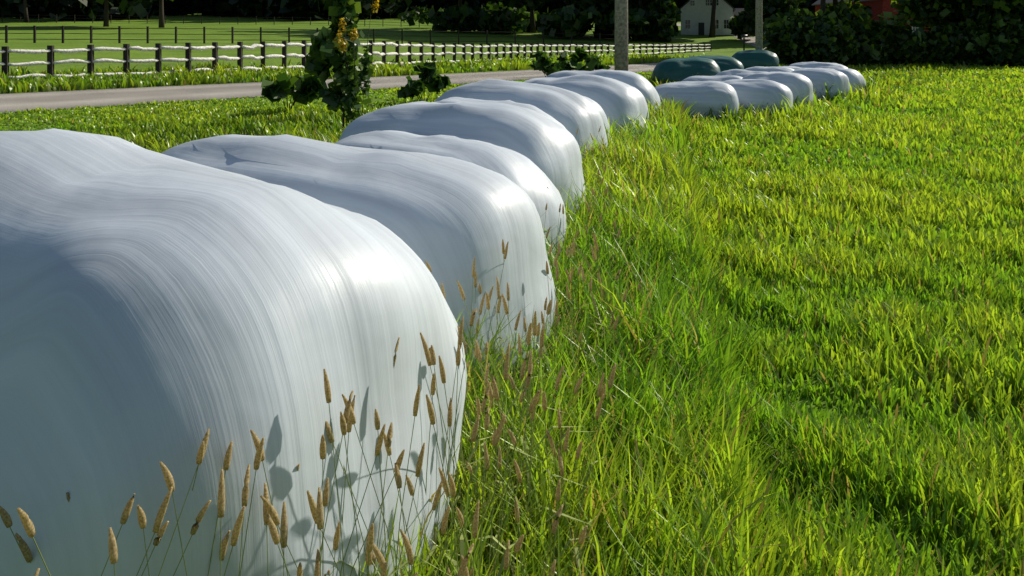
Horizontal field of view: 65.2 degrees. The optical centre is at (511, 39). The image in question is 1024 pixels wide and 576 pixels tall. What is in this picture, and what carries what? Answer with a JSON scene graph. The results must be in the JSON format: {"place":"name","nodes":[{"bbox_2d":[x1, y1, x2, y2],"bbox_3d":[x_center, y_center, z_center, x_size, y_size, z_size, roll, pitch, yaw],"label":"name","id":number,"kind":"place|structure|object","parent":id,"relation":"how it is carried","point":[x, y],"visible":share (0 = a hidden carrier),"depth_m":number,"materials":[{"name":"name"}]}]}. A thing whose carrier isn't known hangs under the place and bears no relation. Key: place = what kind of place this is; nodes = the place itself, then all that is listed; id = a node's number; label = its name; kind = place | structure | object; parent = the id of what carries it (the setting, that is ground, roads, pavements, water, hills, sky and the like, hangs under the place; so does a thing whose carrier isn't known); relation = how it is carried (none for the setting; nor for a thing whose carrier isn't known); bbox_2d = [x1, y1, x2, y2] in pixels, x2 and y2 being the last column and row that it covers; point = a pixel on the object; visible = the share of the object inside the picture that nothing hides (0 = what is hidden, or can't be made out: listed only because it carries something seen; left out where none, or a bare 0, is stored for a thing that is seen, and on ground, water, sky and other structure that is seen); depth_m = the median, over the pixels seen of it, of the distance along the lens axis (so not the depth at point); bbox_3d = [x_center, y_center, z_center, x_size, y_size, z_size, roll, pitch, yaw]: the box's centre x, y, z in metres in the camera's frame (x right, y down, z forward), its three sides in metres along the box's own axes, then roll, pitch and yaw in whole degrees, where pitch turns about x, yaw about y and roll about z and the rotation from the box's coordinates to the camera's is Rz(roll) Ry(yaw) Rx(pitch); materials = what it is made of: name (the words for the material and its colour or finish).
{"place":"outdoors","nodes":[
{"label":"outdoors","id":0,"kind":"place"},
{"bbox_2d":[0,23,764,112],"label":"gravel road","id":1,"kind":"structure","parent":0,"point":[15,102],"depth_m":19.55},
{"bbox_2d":[0,13,1023,575],"bbox_3d":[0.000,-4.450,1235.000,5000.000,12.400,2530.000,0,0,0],"label":"ground","id":2,"kind":"structure","parent":0,"point":[246,31],"depth_m":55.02,"materials":[{"name":"green plant"}]},
{"bbox_2d":[14,0,34,21],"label":"paddock tree","id":3,"kind":"object","parent":2,"relation":"on","point":[26,17],"visible":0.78,"depth_m":134.70,"materials":[{"name":"brown plant"}]},
{"bbox_2d":[103,0,108,26],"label":"paddock tree","id":4,"kind":"object","parent":2,"relation":"on","point":[106,19],"visible":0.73,"depth_m":112.08,"materials":[{"name":"brown plant"}]},
{"bbox_2d":[117,0,173,27],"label":"paddock tree","id":5,"kind":"object","parent":2,"relation":"on","point":[161,15],"visible":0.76,"depth_m":106.48,"materials":[{"name":"brown plant"}]},
{"bbox_2d":[0,14,437,26],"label":"paddock fence","id":6,"kind":"object","parent":2,"relation":"on","point":[183,19],"visible":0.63,"depth_m":126.46,"materials":[{"name":"brown wood"}]},
{"bbox_2d":[0,128,466,575],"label":"silage bale","id":7,"kind":"object","parent":2,"relation":"on","point":[167,311],"visible":0.85,"depth_m":1.83},
{"bbox_2d":[181,10,377,16],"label":"paddock fence","id":8,"kind":"object","parent":2,"relation":"on","point":[200,12],"visible":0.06,"depth_m":174.93,"materials":[{"name":"brown wood"}]},
{"bbox_2d":[261,72,327,109],"bbox_3d":[-4.493,1.084,16.429,0.906,0.904,1.469,0,0,35],"label":"burdock weed","id":9,"kind":"object","parent":2,"relation":"on","point":[306,87],"visible":0.92,"depth_m":16.27,"materials":[{"name":"green plant"}]},
{"bbox_2d":[0,25,628,44],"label":"paddock fence","id":10,"kind":"object","parent":2,"relation":"on","point":[91,39],"visible":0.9,"depth_m":57.76,"materials":[{"name":"brown wood"}]},
{"bbox_2d":[0,110,654,575],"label":"foxtail grass","id":11,"kind":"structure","parent":2,"relation":"on","point":[324,496],"depth_m":1.94,"materials":[{"name":"green"}]},
{"bbox_2d":[304,0,374,132],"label":"sapling","id":12,"kind":"object","parent":2,"relation":"on","point":[325,54],"visible":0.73,"depth_m":12.78,"materials":[{"name":"green plant"}]},
{"bbox_2d":[0,40,710,79],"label":"split rail fence","id":13,"kind":"object","parent":2,"relation":"on","point":[50,62],"visible":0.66,"depth_m":27.10,"materials":[{"name":"grey wood"}]},
{"bbox_2d":[334,0,378,122],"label":"goldenrod","id":14,"kind":"object","parent":2,"relation":"on","point":[350,100],"visible":1,"depth_m":12.49,"materials":[{"name":"green plant"}]},
{"bbox_2d":[161,134,555,399],"bbox_3d":[-1.074,1.163,4.266,2.678,1.294,1.370,0,0,32],"label":"silage bale","id":15,"kind":"object","parent":2,"relation":"on","point":[448,219],"visible":0.32,"depth_m":3.63},
{"bbox_2d":[0,0,817,20],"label":"tree line","id":16,"kind":"object","parent":2,"relation":"on","point":[294,9],"visible":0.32,"depth_m":152.76,"materials":[{"name":"green plant"}]},
{"bbox_2d":[397,62,450,100],"bbox_3d":[-2.014,1.043,18.799,1.254,1.056,1.083,0,0,-27],"label":"burdock weed","id":17,"kind":"object","parent":2,"relation":"on","point":[431,80],"visible":0.94,"depth_m":18.85,"materials":[{"name":"green plant"}]},
{"bbox_2d":[334,130,565,255],"bbox_3d":[-0.676,1.259,6.085,2.429,1.101,1.324,0,-3,45],"label":"silage bale","id":18,"kind":"object","parent":2,"relation":"on","point":[530,178],"visible":0.25,"depth_m":5.54},
{"bbox_2d":[339,101,584,218],"bbox_3d":[-0.506,1.169,7.114,2.404,1.281,1.310,0,1,33],"label":"silage bale","id":19,"kind":"object","parent":2,"relation":"on","point":[549,148],"visible":0.32,"depth_m":6.55},
{"bbox_2d":[398,0,529,32],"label":"bush","id":20,"kind":"object","parent":2,"relation":"on","point":[465,16],"visible":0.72,"depth_m":93.46,"materials":[{"name":"green plant"}]},
{"bbox_2d":[435,97,565,128],"bbox_3d":[-0.367,1.237,8.895,1.310,1.146,2.433,-2,1,-44],"label":"silage bale","id":21,"kind":"object","parent":2,"relation":"on","point":[469,100],"visible":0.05,"depth_m":8.76},
{"bbox_2d":[434,79,607,157],"bbox_3d":[-0.029,1.148,9.826,2.394,1.326,1.256,0,2,35],"label":"silage bale","id":22,"kind":"object","parent":2,"relation":"on","point":[571,112],"visible":0.27,"depth_m":9.29},
{"bbox_2d":[475,0,593,34],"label":"bush","id":23,"kind":"object","parent":2,"relation":"on","point":[506,20],"visible":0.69,"depth_m":92.10,"materials":[{"name":"green plant"}]},
{"bbox_2d":[528,50,571,76],"bbox_3d":[1.221,0.876,25.419,1.267,1.135,1.213,0,0,-27],"label":"burdock weed","id":24,"kind":"object","parent":2,"relation":"on","point":[544,64],"visible":0.84,"depth_m":25.35,"materials":[{"name":"green plant"}]},
{"bbox_2d":[554,53,576,70],"bbox_3d":[1.928,0.868,27.671,1.132,1.044,1.164,0,0,0],"label":"burdock weed","id":25,"kind":"object","parent":2,"relation":"on","point":[569,66],"visible":0.51,"depth_m":27.71,"materials":[{"name":"green plant"}]},
{"bbox_2d":[524,74,648,136],"bbox_3d":[0.906,1.169,12.547,2.465,1.282,1.319,0,-2,34],"label":"silage bale","id":26,"kind":"object","parent":2,"relation":"on","point":[615,99],"visible":0.3,"depth_m":11.86},
{"bbox_2d":[569,47,610,70],"bbox_3d":[2.343,0.883,24.554,1.044,1.350,1.277,0,0,-40],"label":"burdock weed","id":27,"kind":"object","parent":2,"relation":"on","point":[593,62],"visible":0.58,"depth_m":24.39,"materials":[{"name":"green plant"}]},
{"bbox_2d":[537,0,649,38],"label":"bush","id":28,"kind":"object","parent":2,"relation":"on","point":[577,17],"visible":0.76,"depth_m":84.21,"materials":[{"name":"green plant"}]},
{"bbox_2d":[583,96,609,135],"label":"silage bale","id":29,"kind":"object","parent":2,"relation":"on","point":[600,110],"visible":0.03,"depth_m":10.94},
{"bbox_2d":[546,69,660,110],"bbox_3d":[1.627,1.177,15.230,2.470,1.264,1.259,0,2,32],"label":"silage bale","id":30,"kind":"object","parent":2,"relation":"on","point":[644,87],"visible":0.2,"depth_m":14.62},
{"bbox_2d":[614,0,627,70],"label":"utility pole","id":31,"kind":"object","parent":2,"relation":"on","point":[621,39],"visible":0.48,"depth_m":19.86,"materials":[{"name":"grey wood"}]},
{"bbox_2d":[592,0,681,41],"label":"bush","id":32,"kind":"object","parent":2,"relation":"on","point":[663,18],"visible":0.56,"depth_m":84.66,"materials":[{"name":"green plant"}]},
{"bbox_2d":[651,57,720,83],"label":"hay bale","id":33,"kind":"object","parent":2,"relation":"on","point":[674,70],"visible":0.58,"depth_m":25.45},
{"bbox_2d":[655,81,738,119],"bbox_3d":[3.791,1.326,16.740,1.818,0.968,1.119,0,0,10],"label":"silage bale","id":34,"kind":"object","parent":2,"relation":"on","point":[713,95],"visible":0.44,"depth_m":16.27},
{"bbox_2d":[682,75,742,81],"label":"silage bale","id":35,"kind":"object","parent":2,"relation":"on","point":[712,78],"visible":0.12,"depth_m":19.81},
{"bbox_2d":[709,0,715,37],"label":"maple tree","id":36,"kind":"object","parent":2,"relation":"on","point":[712,24],"visible":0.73,"depth_m":91.34,"materials":[{"name":"brown plant"}]},
{"bbox_2d":[692,55,743,71],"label":"hay bale","id":37,"kind":"object","parent":2,"relation":"on","point":[724,63],"visible":0.19,"depth_m":27.93},
{"bbox_2d":[680,0,767,34],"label":"white farmhouse","id":38,"kind":"object","parent":2,"relation":"on","point":[695,17],"visible":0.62,"depth_m":94.25,"materials":[{"name":"white painted wood siding"},{"name":"grey shingle"},{"name":"glass"}]},
{"bbox_2d":[698,22,704,34],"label":"door","id":39,"kind":"structure","parent":38,"relation":"in","point":[701,26],"depth_m":94.24,"materials":[{"name":"grey wood"}]},
{"bbox_2d":[685,0,728,28],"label":"windows","id":40,"kind":"structure","parent":38,"relation":"in","point":[692,2],"depth_m":94.03,"materials":[{"name":"grey glass"}]},
{"bbox_2d":[715,69,767,76],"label":"silage bale","id":41,"kind":"object","parent":2,"relation":"on","point":[738,72],"visible":0.14,"depth_m":21.59},
{"bbox_2d":[740,35,747,50],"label":"mailbox","id":42,"kind":"object","parent":2,"relation":"on","point":[743,36],"visible":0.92,"depth_m":73.48,"materials":[{"name":"grey metal"}]},
{"bbox_2d":[732,50,778,68],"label":"hay bale","id":43,"kind":"object","parent":2,"relation":"on","point":[753,58],"visible":0.48,"depth_m":35.12},
{"bbox_2d":[722,79,792,116],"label":"silage bale","id":44,"kind":"object","parent":2,"relation":"on","point":[755,92],"visible":0.32,"depth_m":16.86},
{"bbox_2d":[755,0,762,49],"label":"utility pole","id":45,"kind":"object","parent":2,"relation":"on","point":[758,29],"visible":0.48,"depth_m":35.87,"materials":[{"name":"grey wood"}]},
{"bbox_2d":[744,66,793,71],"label":"silage bale","id":46,"kind":"object","parent":2,"relation":"on","point":[772,69],"visible":0.1,"depth_m":23.36},
{"bbox_2d":[728,0,813,39],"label":"maple tree","id":47,"kind":"object","parent":2,"relation":"on","point":[742,23],"visible":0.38,"depth_m":85.98,"materials":[{"name":"green plant"}]},
{"bbox_2d":[742,72,812,106],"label":"silage bale","id":48,"kind":"object","parent":2,"relation":"on","point":[798,85],"visible":0.35,"depth_m":18.33},
{"bbox_2d":[789,61,816,66],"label":"silage bale","id":49,"kind":"object","parent":2,"relation":"on","point":[800,64],"visible":0.03,"depth_m":30.73},
{"bbox_2d":[763,15,859,64],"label":"hedge shrub","id":50,"kind":"object","parent":2,"relation":"on","point":[824,39],"visible":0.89,"depth_m":44.96,"materials":[{"name":"green plant"}]},
{"bbox_2d":[792,68,849,100],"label":"silage bale","id":51,"kind":"object","parent":2,"relation":"on","point":[819,78],"visible":0.37,"depth_m":21.07},
{"bbox_2d":[800,62,846,68],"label":"silage bale","id":52,"kind":"object","parent":2,"relation":"on","point":[824,65],"visible":0.14,"depth_m":26.86},
{"bbox_2d":[762,0,885,65],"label":"bush","id":53,"kind":"object","parent":2,"relation":"on","point":[859,20],"visible":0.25,"depth_m":46.84,"materials":[{"name":"green plant"}]},
{"bbox_2d":[834,68,865,92],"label":"silage bale","id":54,"kind":"object","parent":2,"relation":"on","point":[855,77],"visible":0.27,"depth_m":22.98},
{"bbox_2d":[785,0,924,62],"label":"bush","id":55,"kind":"object","parent":2,"relation":"on","point":[897,29],"visible":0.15,"depth_m":48.10,"materials":[{"name":"green plant"}]},
{"bbox_2d":[883,33,930,65],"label":"hedge shrub","id":56,"kind":"object","parent":2,"relation":"on","point":[913,56],"visible":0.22,"depth_m":50.19,"materials":[{"name":"green plant"}]},
{"bbox_2d":[891,0,1023,66],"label":"bush","id":57,"kind":"object","parent":2,"relation":"on","point":[968,5],"visible":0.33,"depth_m":51.34,"materials":[{"name":"green plant"}]},
{"bbox_2d":[898,0,1023,66],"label":"bush","id":58,"kind":"object","parent":2,"relation":"on","point":[1000,19],"visible":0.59,"depth_m":50.25,"materials":[{"name":"green plant"}]},
{"bbox_2d":[929,5,996,64],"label":"bush","id":59,"kind":"object","parent":2,"relation":"on","point":[969,44],"visible":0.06,"depth_m":50.13,"materials":[{"name":"green plant"}]},
{"bbox_2d":[812,0,929,31],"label":"tree","id":60,"kind":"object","parent":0,"point":[878,7],"depth_m":86.28,"materials":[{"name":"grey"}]}
]}

